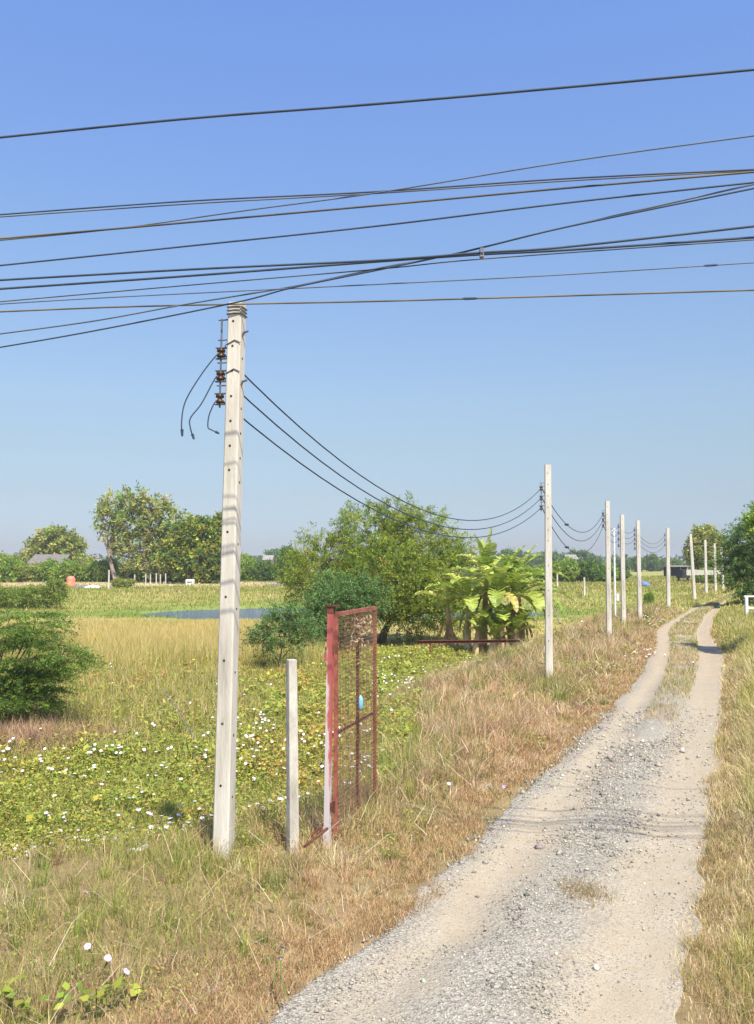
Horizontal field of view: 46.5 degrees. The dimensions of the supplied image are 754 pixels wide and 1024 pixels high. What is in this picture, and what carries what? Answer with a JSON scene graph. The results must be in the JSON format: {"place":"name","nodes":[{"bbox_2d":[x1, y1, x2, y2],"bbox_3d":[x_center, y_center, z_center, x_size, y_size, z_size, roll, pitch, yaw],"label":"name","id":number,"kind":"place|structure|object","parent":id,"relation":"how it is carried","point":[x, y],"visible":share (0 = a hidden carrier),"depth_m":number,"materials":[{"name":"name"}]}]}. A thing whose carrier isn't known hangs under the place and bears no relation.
{"place":"outdoors","nodes":[
{"label":"outdoors","id":0,"kind":"place"},
{"bbox_2d":[143,608,542,620],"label":"pond water","id":1,"kind":"structure","parent":0,"point":[255,613],"depth_m":58.28,"materials":[{"name":"blue liquid"}]},
{"bbox_2d":[0,171,745,217],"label":"overhead cable","id":2,"kind":"object","parent":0,"point":[378,193],"visible":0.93,"depth_m":6.16,"materials":[{"name":"black rubber"}]},
{"bbox_2d":[0,565,753,1023],"bbox_3d":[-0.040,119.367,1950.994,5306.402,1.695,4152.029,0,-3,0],"label":"ground","id":3,"kind":"structure","parent":0,"point":[330,881],"depth_m":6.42,"materials":[{"name":"beige plant"}]},
{"bbox_2d":[0,975,23,1021],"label":"leafy weed","id":4,"kind":"object","parent":3,"relation":"on","point":[7,990],"visible":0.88,"depth_m":4.61,"materials":[{"name":"green plant"}]},
{"bbox_2d":[0,553,24,582],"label":"hedge shrub","id":5,"kind":"object","parent":3,"relation":"on","point":[11,569],"visible":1,"depth_m":115.12,"materials":[{"name":"green plant"}]},
{"bbox_2d":[0,547,30,562],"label":"scrub shrub","id":6,"kind":"object","parent":3,"relation":"on","point":[22,556],"visible":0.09,"depth_m":139.51,"materials":[{"name":"green plant"}]},
{"bbox_2d":[12,561,38,581],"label":"scrub shrub","id":7,"kind":"object","parent":3,"relation":"on","point":[28,573],"visible":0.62,"depth_m":118.18,"materials":[{"name":"green plant"}]},
{"bbox_2d":[0,576,74,608],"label":"green bush","id":8,"kind":"object","parent":3,"relation":"on","point":[23,597],"visible":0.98,"depth_m":61.31,"materials":[{"name":"green plant"}]},
{"bbox_2d":[14,981,71,1023],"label":"leafy weed","id":9,"kind":"object","parent":3,"relation":"on","point":[61,994],"visible":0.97,"depth_m":4.55,"materials":[{"name":"green plant"}]},
{"bbox_2d":[32,557,59,581],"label":"hedge shrub","id":10,"kind":"object","parent":3,"relation":"on","point":[42,570],"visible":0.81,"depth_m":117.78,"materials":[{"name":"green plant"}]},
{"bbox_2d":[27,554,73,564],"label":"grey roofed house","id":11,"kind":"structure","parent":3,"relation":"on","point":[37,558],"depth_m":130.78,"materials":[{"name":"grey metal"}]},
{"bbox_2d":[22,522,88,559],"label":"round tree","id":12,"kind":"object","parent":3,"relation":"on","point":[50,539],"visible":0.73,"depth_m":147.84,"materials":[{"name":"green plant"}]},
{"bbox_2d":[0,607,113,724],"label":"layered bush","id":13,"kind":"object","parent":3,"relation":"on","point":[32,677],"visible":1,"depth_m":15.41,"materials":[{"name":"green plant"}]},
{"bbox_2d":[48,557,84,581],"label":"hedge shrub","id":14,"kind":"object","parent":3,"relation":"on","point":[66,568],"visible":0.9,"depth_m":115.97,"materials":[{"name":"green plant"}]},
{"bbox_2d":[67,549,93,561],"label":"scrub shrub","id":15,"kind":"object","parent":3,"relation":"on","point":[79,556],"visible":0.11,"depth_m":148.19,"materials":[{"name":"green plant"}]},
{"bbox_2d":[75,557,98,581],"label":"scrub shrub","id":16,"kind":"object","parent":3,"relation":"on","point":[81,562],"visible":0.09,"depth_m":120.35,"materials":[{"name":"green plant"}]},
{"bbox_2d":[81,559,97,581],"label":"hedge shrub","id":17,"kind":"object","parent":3,"relation":"on","point":[88,572],"visible":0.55,"depth_m":116.26,"materials":[{"name":"green plant"}]},
{"bbox_2d":[0,709,192,766],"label":"dead thatch","id":18,"kind":"object","parent":3,"relation":"on","point":[10,728],"visible":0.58,"depth_m":14.22,"materials":[{"name":"brown plant"}]},
{"bbox_2d":[74,975,122,1021],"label":"leafy weed","id":19,"kind":"object","parent":3,"relation":"on","point":[100,992],"visible":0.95,"depth_m":4.64,"materials":[{"name":"green plant"}]},
{"bbox_2d":[92,556,120,581],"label":"hedge shrub","id":20,"kind":"object","parent":3,"relation":"on","point":[101,568],"visible":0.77,"depth_m":115.07,"materials":[{"name":"green plant"}]},
{"bbox_2d":[110,577,135,587],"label":"scrub shrub","id":21,"kind":"object","parent":3,"relation":"on","point":[118,582],"visible":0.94,"depth_m":91.14,"materials":[{"name":"green plant"}]},
{"bbox_2d":[102,982,147,1009],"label":"leafy weed","id":22,"kind":"object","parent":3,"relation":"on","point":[133,992],"visible":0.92,"depth_m":4.79,"materials":[{"name":"green plant"}]},
{"bbox_2d":[116,558,144,581],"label":"scrub shrub","id":23,"kind":"object","parent":3,"relation":"on","point":[129,572],"visible":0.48,"depth_m":120.26,"materials":[{"name":"green plant"}]},
{"bbox_2d":[88,479,187,582],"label":"tall tree","id":24,"kind":"object","parent":3,"relation":"on","point":[116,546],"visible":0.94,"depth_m":111.35,"materials":[{"name":"green plant"}]},
{"bbox_2d":[135,566,164,581],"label":"scrub shrub","id":25,"kind":"object","parent":3,"relation":"on","point":[142,578],"visible":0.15,"depth_m":116.12,"materials":[{"name":"green plant"}]},
{"bbox_2d":[0,617,326,686],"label":"tall dry grass","id":26,"kind":"structure","parent":3,"relation":"on","point":[168,634],"depth_m":29.36,"materials":[{"name":"beige plant"}]},
{"bbox_2d":[161,570,184,581],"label":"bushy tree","id":27,"kind":"object","parent":3,"relation":"on","point":[169,579],"visible":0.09,"depth_m":114.72,"materials":[{"name":"green plant"}]},
{"bbox_2d":[152,509,241,583],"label":"dense tree","id":28,"kind":"object","parent":3,"relation":"on","point":[191,549],"visible":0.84,"depth_m":106.55,"materials":[{"name":"green plant"}]},
{"bbox_2d":[212,301,248,859],"bbox_3d":[-1.266,0.681,7.372,0.299,4.936,0.144,0,-3,14],"label":"utility pole","id":29,"kind":"object","parent":3,"relation":"on","point":[225,746],"visible":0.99,"depth_m":7.32,"materials":[{"name":"concrete"}]},
{"bbox_2d":[180,352,539,520],"bbox_3d":[1.029,-0.473,12.883,0.304,1.138,12.173,-2,-4,25],"label":"service wire","id":30,"kind":"object","parent":29,"relation":"attached to","point":[263,393],"visible":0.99,"depth_m":8.95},
{"bbox_2d":[189,375,540,529],"bbox_3d":[1.035,-0.305,12.889,0.236,1.084,12.139,-2,-4,25],"label":"service wire","id":31,"kind":"object","parent":29,"relation":"attached to","point":[245,397],"visible":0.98,"depth_m":9.11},
{"bbox_2d":[207,400,540,537],"bbox_3d":[1.050,-0.133,12.908,0.098,0.998,12.075,-2,-4,24],"label":"service wire","id":32,"kind":"object","parent":29,"relation":"attached to","point":[216,432],"visible":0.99,"depth_m":9.44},
{"bbox_2d":[0,289,753,312],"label":"overhead cable","id":33,"kind":"object","parent":29,"relation":"attached to","point":[469,298],"visible":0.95,"depth_m":7.26,"materials":[{"name":"black rubber"}]},
{"bbox_2d":[240,551,249,580],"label":"hedge shrub","id":34,"kind":"object","parent":3,"relation":"on","point":[242,568],"visible":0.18,"depth_m":122.00,"materials":[{"name":"green plant"}]},
{"bbox_2d":[241,552,257,580],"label":"hedge shrub","id":35,"kind":"object","parent":3,"relation":"on","point":[248,561],"visible":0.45,"depth_m":123.24,"materials":[{"name":"green plant"}]},
{"bbox_2d":[248,558,278,581],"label":"bushy tree","id":36,"kind":"object","parent":3,"relation":"on","point":[264,571],"visible":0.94,"depth_m":120.59,"materials":[{"name":"green plant"}]},
{"bbox_2d":[257,546,288,563],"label":"bushy tree","id":37,"kind":"object","parent":3,"relation":"on","point":[275,552],"visible":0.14,"depth_m":333.48,"materials":[{"name":"green plant"}]},
{"bbox_2d":[0,631,558,859],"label":"marsh plants","id":38,"kind":"object","parent":3,"relation":"on","point":[266,698],"visible":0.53,"depth_m":13.65,"materials":[{"name":"green plant"}]},
{"bbox_2d":[0,608,693,770],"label":"distant flowers","id":39,"kind":"object","parent":38,"relation":"on","point":[144,749],"visible":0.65,"depth_m":13.43,"materials":[{"name":"white plant"}]},
{"bbox_2d":[239,594,326,667],"bbox_3d":[-2.605,3.491,24.395,2.508,2.421,1.750,2,-4,-32],"label":"feathery shrub","id":40,"kind":"object","parent":3,"relation":"on","point":[295,625],"visible":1,"depth_m":24.21,"materials":[{"name":"green plant"}]},
{"bbox_2d":[286,659,298,853],"bbox_3d":[-0.707,2.134,7.318,0.085,1.795,0.085,0,-2,-28],"label":"fence post","id":41,"kind":"object","parent":3,"relation":"on","point":[292,802],"visible":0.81,"depth_m":7.29,"materials":[{"name":"concrete"}]},
{"bbox_2d":[276,540,310,586],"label":"bushy tree","id":42,"kind":"object","parent":3,"relation":"on","point":[280,565],"visible":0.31,"depth_m":94.32,"materials":[{"name":"green plant"}]},
{"bbox_2d":[323,605,340,847],"bbox_3d":[-0.396,1.912,7.441,0.131,2.234,0.076,0,-3,18],"label":"gate post","id":43,"kind":"object","parent":3,"relation":"on","point":[332,649],"visible":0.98,"depth_m":7.44,"materials":[{"name":"red paint"}]},
{"bbox_2d":[304,827,327,847],"bbox_3d":[-0.490,2.609,7.032,0.023,0.059,0.388,-2,-4,25],"label":"steel rod","id":44,"kind":"object","parent":43,"relation":"attached to","point":[317,836],"visible":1,"depth_m":7.02,"materials":[{"name":"brown metal"}]},
{"bbox_2d":[292,563,398,649],"bbox_3d":[-1.118,3.353,29.837,3.720,3.238,2.850,0,-3,0],"label":"feathery shrub","id":45,"kind":"object","parent":3,"relation":"on","point":[342,593],"visible":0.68,"depth_m":29.67,"materials":[{"name":"green plant"}]},
{"bbox_2d":[333,606,376,840],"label":"gate","id":46,"kind":"structure","parent":3,"relation":"on","point":[336,732],"depth_m":8.14,"materials":[{"name":"red metal"}]},
{"bbox_2d":[344,614,380,675],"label":"dry creeper","id":47,"kind":"object","parent":46,"relation":"attached to","point":[358,625],"visible":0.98,"depth_m":8.19,"materials":[{"name":"brown plant"}]},
{"bbox_2d":[0,575,753,656],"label":"field grass","id":48,"kind":"structure","parent":3,"relation":"on","point":[652,581],"depth_m":70.37,"materials":[{"name":"plant"}]},
{"bbox_2d":[272,491,485,644],"bbox_3d":[0.129,2.312,33.315,8.691,6.565,6.176,0,-3,0],"label":"acacia tree","id":49,"kind":"object","parent":3,"relation":"on","point":[404,558],"visible":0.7,"depth_m":33.09,"materials":[{"name":"green plant"}]},
{"bbox_2d":[28,553,735,569],"bbox_3d":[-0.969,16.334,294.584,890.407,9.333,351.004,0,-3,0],"label":"distant wood","id":50,"kind":"object","parent":3,"relation":"on","point":[616,555],"visible":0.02,"depth_m":386.30,"materials":[{"name":"green plant"}]},
{"bbox_2d":[409,574,472,649],"bbox_3d":[2.306,3.508,30.203,2.324,2.786,2.228,0,-3,0],"label":"banana plant","id":51,"kind":"object","parent":3,"relation":"on","point":[450,634],"visible":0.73,"depth_m":30.27,"materials":[{"name":"green plant"}]},
{"bbox_2d":[425,571,511,650],"bbox_3d":[3.138,3.418,29.297,2.494,2.907,2.666,-2,-4,26],"label":"banana plant","id":52,"kind":"object","parent":3,"relation":"on","point":[467,588],"visible":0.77,"depth_m":29.21,"materials":[{"name":"green plant"}]},
{"bbox_2d":[418,639,531,643],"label":"steel beam","id":53,"kind":"structure","parent":3,"relation":"on","point":[464,641],"depth_m":27.39,"materials":[{"name":"brown metal"}]},
{"bbox_2d":[452,603,503,654],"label":"banana plant","id":54,"kind":"object","parent":3,"relation":"on","point":[478,618],"visible":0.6,"depth_m":28.61,"materials":[{"name":"green plant"}]},
{"bbox_2d":[444,526,523,649],"bbox_3d":[3.754,2.674,30.013,2.313,4.438,2.393,3,-4,-39],"label":"banana plant","id":55,"kind":"object","parent":3,"relation":"on","point":[486,551],"visible":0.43,"depth_m":29.79,"materials":[{"name":"green plant"}]},
{"bbox_2d":[465,609,522,652],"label":"banana plant","id":56,"kind":"object","parent":3,"relation":"on","point":[494,627],"visible":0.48,"depth_m":28.13,"materials":[{"name":"green plant"}]},
{"bbox_2d":[457,544,557,647],"bbox_3d":[4.243,2.957,28.868,3.376,3.786,2.367,0,-3,0],"label":"banana plant","id":57,"kind":"object","parent":3,"relation":"on","point":[500,581],"visible":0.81,"depth_m":28.60,"materials":[{"name":"green plant"}]},
{"bbox_2d":[480,594,536,650],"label":"banana plant","id":58,"kind":"object","parent":3,"relation":"on","point":[500,616],"visible":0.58,"depth_m":28.35,"materials":[{"name":"green plant"}]},
{"bbox_2d":[493,546,541,565],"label":"bushy tree","id":59,"kind":"object","parent":3,"relation":"on","point":[520,554],"visible":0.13,"depth_m":315.90,"materials":[{"name":"green plant"}]},
{"bbox_2d":[494,608,543,647],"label":"banana plant","id":60,"kind":"object","parent":3,"relation":"on","point":[516,624],"visible":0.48,"depth_m":28.20,"materials":[{"name":"green plant"}]},
{"bbox_2d":[476,544,569,646],"bbox_3d":[4.826,3.022,30.418,2.610,3.880,2.747,3,-4,-40],"label":"banana plant","id":61,"kind":"object","parent":3,"relation":"on","point":[523,560],"visible":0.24,"depth_m":30.18,"materials":[{"name":"green plant"}]},
{"bbox_2d":[475,564,574,638],"bbox_3d":[4.946,3.296,29.084,2.983,3.142,2.310,-2,-4,29],"label":"banana plant","id":62,"kind":"object","parent":3,"relation":"on","point":[517,589],"visible":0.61,"depth_m":28.94,"materials":[{"name":"green plant"}]},
{"bbox_2d":[531,560,557,581],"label":"hedge shrub","id":63,"kind":"object","parent":3,"relation":"on","point":[541,566],"visible":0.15,"depth_m":117.03,"materials":[{"name":"green plant"}]},
{"bbox_2d":[539,465,552,678],"bbox_3d":[3.532,1.420,18.352,0.261,4.834,0.152,0,-3,6],"label":"utility pole","id":64,"kind":"object","parent":3,"relation":"on","point":[548,598],"visible":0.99,"depth_m":18.29,"materials":[{"name":"concrete"}]},
{"bbox_2d":[532,550,560,566],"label":"bushy tree","id":65,"kind":"object","parent":3,"relation":"on","point":[554,556],"visible":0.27,"depth_m":316.05,"materials":[{"name":"green plant"}]},
{"bbox_2d":[552,556,580,581],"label":"hedge shrub","id":66,"kind":"object","parent":3,"relation":"on","point":[568,566],"visible":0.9,"depth_m":113.73,"materials":[{"name":"green plant"}]},
{"bbox_2d":[555,547,590,561],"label":"bushy tree","id":67,"kind":"object","parent":3,"relation":"on","point":[562,554],"visible":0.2,"depth_m":298.32,"materials":[{"name":"green plant"}]},
{"bbox_2d":[576,557,603,581],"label":"bushy tree","id":68,"kind":"object","parent":3,"relation":"on","point":[591,569],"visible":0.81,"depth_m":114.39,"materials":[{"name":"green plant"}]},
{"bbox_2d":[578,551,605,564],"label":"bushy tree","id":69,"kind":"object","parent":3,"relation":"on","point":[597,559],"visible":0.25,"depth_m":296.26,"materials":[{"name":"green plant"}]},
{"bbox_2d":[602,501,611,633],"bbox_3d":[7.207,1.986,27.536,0.261,4.661,0.152,0,-3,6],"label":"utility pole","id":70,"kind":"object","parent":3,"relation":"on","point":[608,570],"visible":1,"depth_m":27.48,"materials":[{"name":"concrete"}]},
{"bbox_2d":[596,562,618,581],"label":"hedge shrub","id":71,"kind":"object","parent":3,"relation":"on","point":[601,578],"visible":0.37,"depth_m":116.11,"materials":[{"name":"green plant"}]},
{"bbox_2d":[611,528,618,614],"bbox_3d":[9.762,2.704,35.903,0.250,4.095,0.120,0,-3,0],"label":"pipe post","id":72,"kind":"object","parent":3,"relation":"on","point":[616,597],"visible":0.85,"depth_m":35.88,"materials":[{"name":"metal"}]},
{"bbox_2d":[611,557,630,569],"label":"bushy tree","id":73,"kind":"object","parent":3,"relation":"on","point":[627,565],"visible":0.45,"depth_m":287.03,"materials":[{"name":"green plant"}]},
{"bbox_2d":[617,515,625,622],"bbox_3d":[9.622,2.444,34.521,0.277,4.688,0.169,0,-3,6],"label":"utility pole","id":74,"kind":"object","parent":3,"relation":"on","point":[622,565],"visible":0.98,"depth_m":34.46,"materials":[{"name":"concrete"}]},
{"bbox_2d":[616,567,631,580],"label":"bushy tree","id":75,"kind":"object","parent":3,"relation":"on","point":[627,573],"visible":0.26,"depth_m":120.80,"materials":[{"name":"green plant"}]},
{"bbox_2d":[627,556,645,571],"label":"bushy tree","id":76,"kind":"object","parent":3,"relation":"on","point":[632,562],"visible":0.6,"depth_m":258.09,"materials":[{"name":"green plant"}]},
{"bbox_2d":[633,520,641,617],"bbox_3d":[11.268,2.660,37.915,0.280,4.591,0.172,-1,-3,6],"label":"utility pole","id":77,"kind":"object","parent":3,"relation":"on","point":[639,588],"visible":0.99,"depth_m":37.86,"materials":[{"name":"concrete"}]},
{"bbox_2d":[643,590,654,605],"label":"hedge shrub","id":78,"kind":"object","parent":3,"relation":"on","point":[649,597],"visible":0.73,"depth_m":57.53,"materials":[{"name":"green plant"}]},
{"bbox_2d":[641,552,659,571],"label":"bushy tree","id":79,"kind":"object","parent":3,"relation":"on","point":[652,563],"visible":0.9,"depth_m":268.37,"materials":[{"name":"green plant"}]},
{"bbox_2d":[664,528,670,606],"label":"utility pole","id":80,"kind":"object","parent":3,"relation":"on","point":[667,545],"visible":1,"depth_m":48.35,"materials":[{"name":"concrete"}]},
{"bbox_2d":[661,565,690,576],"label":"open shed","id":81,"kind":"structure","parent":3,"relation":"on","point":[673,568],"depth_m":166.20,"materials":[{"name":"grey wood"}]},
{"bbox_2d":[676,570,689,580],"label":"dark cart","id":82,"kind":"object","parent":3,"relation":"on","point":[680,574],"visible":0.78,"depth_m":123.73,"materials":[{"name":"grey metal"}]},
{"bbox_2d":[689,534,695,598],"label":"utility pole","id":83,"kind":"object","parent":3,"relation":"on","point":[692,568],"visible":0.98,"depth_m":60.32,"materials":[{"name":"concrete"}]},
{"bbox_2d":[681,523,730,569],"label":"round tree","id":84,"kind":"object","parent":3,"relation":"on","point":[707,532],"visible":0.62,"depth_m":116.85,"materials":[{"name":"green plant"}]},
{"bbox_2d":[704,540,707,592],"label":"utility pole","id":85,"kind":"object","parent":3,"relation":"on","point":[705,567],"visible":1,"depth_m":71.79,"materials":[{"name":"concrete"}]},
{"bbox_2d":[686,570,720,574],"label":"pale rail","id":86,"kind":"object","parent":85,"relation":"attached to","point":[699,572],"visible":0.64,"depth_m":70.07,"materials":[{"name":"concrete"}]},
{"bbox_2d":[663,605,753,1023],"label":"roadside grass","id":87,"kind":"structure","parent":3,"relation":"on","point":[737,698],"depth_m":7.63,"materials":[{"name":"beige plant"}]},
{"bbox_2d":[703,567,718,583],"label":"hedge shrub","id":88,"kind":"object","parent":3,"relation":"on","point":[710,579],"visible":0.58,"depth_m":105.36,"materials":[{"name":"green plant"}]},
{"bbox_2d":[713,543,716,590],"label":"utility pole","id":89,"kind":"object","parent":3,"relation":"on","point":[715,575],"visible":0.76,"depth_m":77.73,"materials":[{"name":"concrete"}]},
{"bbox_2d":[704,500,753,603],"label":"dark tree","id":90,"kind":"object","parent":3,"relation":"on","point":[743,553],"visible":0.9,"depth_m":49.54,"materials":[{"name":"green plant"}]},
{"bbox_2d":[739,504,753,540],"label":"young tree","id":91,"kind":"object","parent":3,"relation":"on","point":[750,524],"visible":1,"depth_m":24.21,"materials":[{"name":"green plant"}]},
{"bbox_2d":[0,68,753,138],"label":"overhead cable","id":92,"kind":"object","parent":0,"point":[409,101],"visible":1,"depth_m":5.97,"materials":[{"name":"black rubber"}]},
{"bbox_2d":[0,225,753,280],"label":"overhead cable","id":93,"kind":"object","parent":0,"point":[481,252],"visible":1,"depth_m":5.71,"materials":[{"name":"rubber"}]},
{"bbox_2d":[0,236,753,289],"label":"overhead cable","id":94,"kind":"object","parent":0,"point":[341,264],"visible":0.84,"depth_m":5.91,"materials":[{"name":"black rubber"}]},
{"bbox_2d":[0,171,753,239],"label":"overhead cable","id":95,"kind":"object","parent":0,"point":[485,195],"visible":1,"depth_m":5.85,"materials":[{"name":"black rubber"}]},
{"bbox_2d":[0,182,753,265],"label":"overhead cable","id":96,"kind":"object","parent":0,"point":[688,189],"visible":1,"depth_m":5.88,"materials":[{"name":"black rubber"}]},
{"bbox_2d":[0,169,753,214],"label":"overhead cable","id":97,"kind":"object","parent":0,"point":[385,190],"visible":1,"depth_m":5.96,"materials":[{"name":"black rubber"}]},
{"bbox_2d":[0,187,753,347],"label":"overhead cable","id":98,"kind":"object","parent":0,"point":[392,266],"visible":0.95,"depth_m":6.06,"materials":[{"name":"black rubber"}]},
{"bbox_2d":[0,135,753,240],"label":"overhead cable","id":99,"kind":"object","parent":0,"point":[424,184],"visible":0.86,"depth_m":5.85,"materials":[{"name":"black rubber"}]},
{"bbox_2d":[0,262,753,304],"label":"overhead cable","id":100,"kind":"object","parent":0,"point":[708,265],"visible":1,"depth_m":6.22,"materials":[{"name":"black rubber"}]},
{"bbox_2d":[0,239,753,301],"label":"overhead cable","id":101,"kind":"object","parent":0,"point":[384,268],"visible":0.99,"depth_m":6.03,"materials":[{"name":"black rubber"}]},
{"bbox_2d":[0,183,753,334],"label":"overhead cable","id":102,"kind":"object","parent":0,"point":[351,273],"visible":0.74,"depth_m":6.34,"materials":[{"name":"black rubber"}]},
{"bbox_2d":[0,0,753,561],"label":"sky","id":103,"kind":"structure","parent":0,"point":[642,404],"materials":[{"name":"blue"}]},
{"bbox_2d":[249,597,727,1023],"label":"dirt track","id":104,"kind":"structure","parent":0,"point":[599,928],"depth_m":6.33,"materials":[{"name":"grey gravel"}]},
{"bbox_2d":[529,592,736,911],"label":"track grass","id":105,"kind":"structure","parent":104,"relation":"on","point":[697,619],"depth_m":19.74,"materials":[{"name":"beige plant"}]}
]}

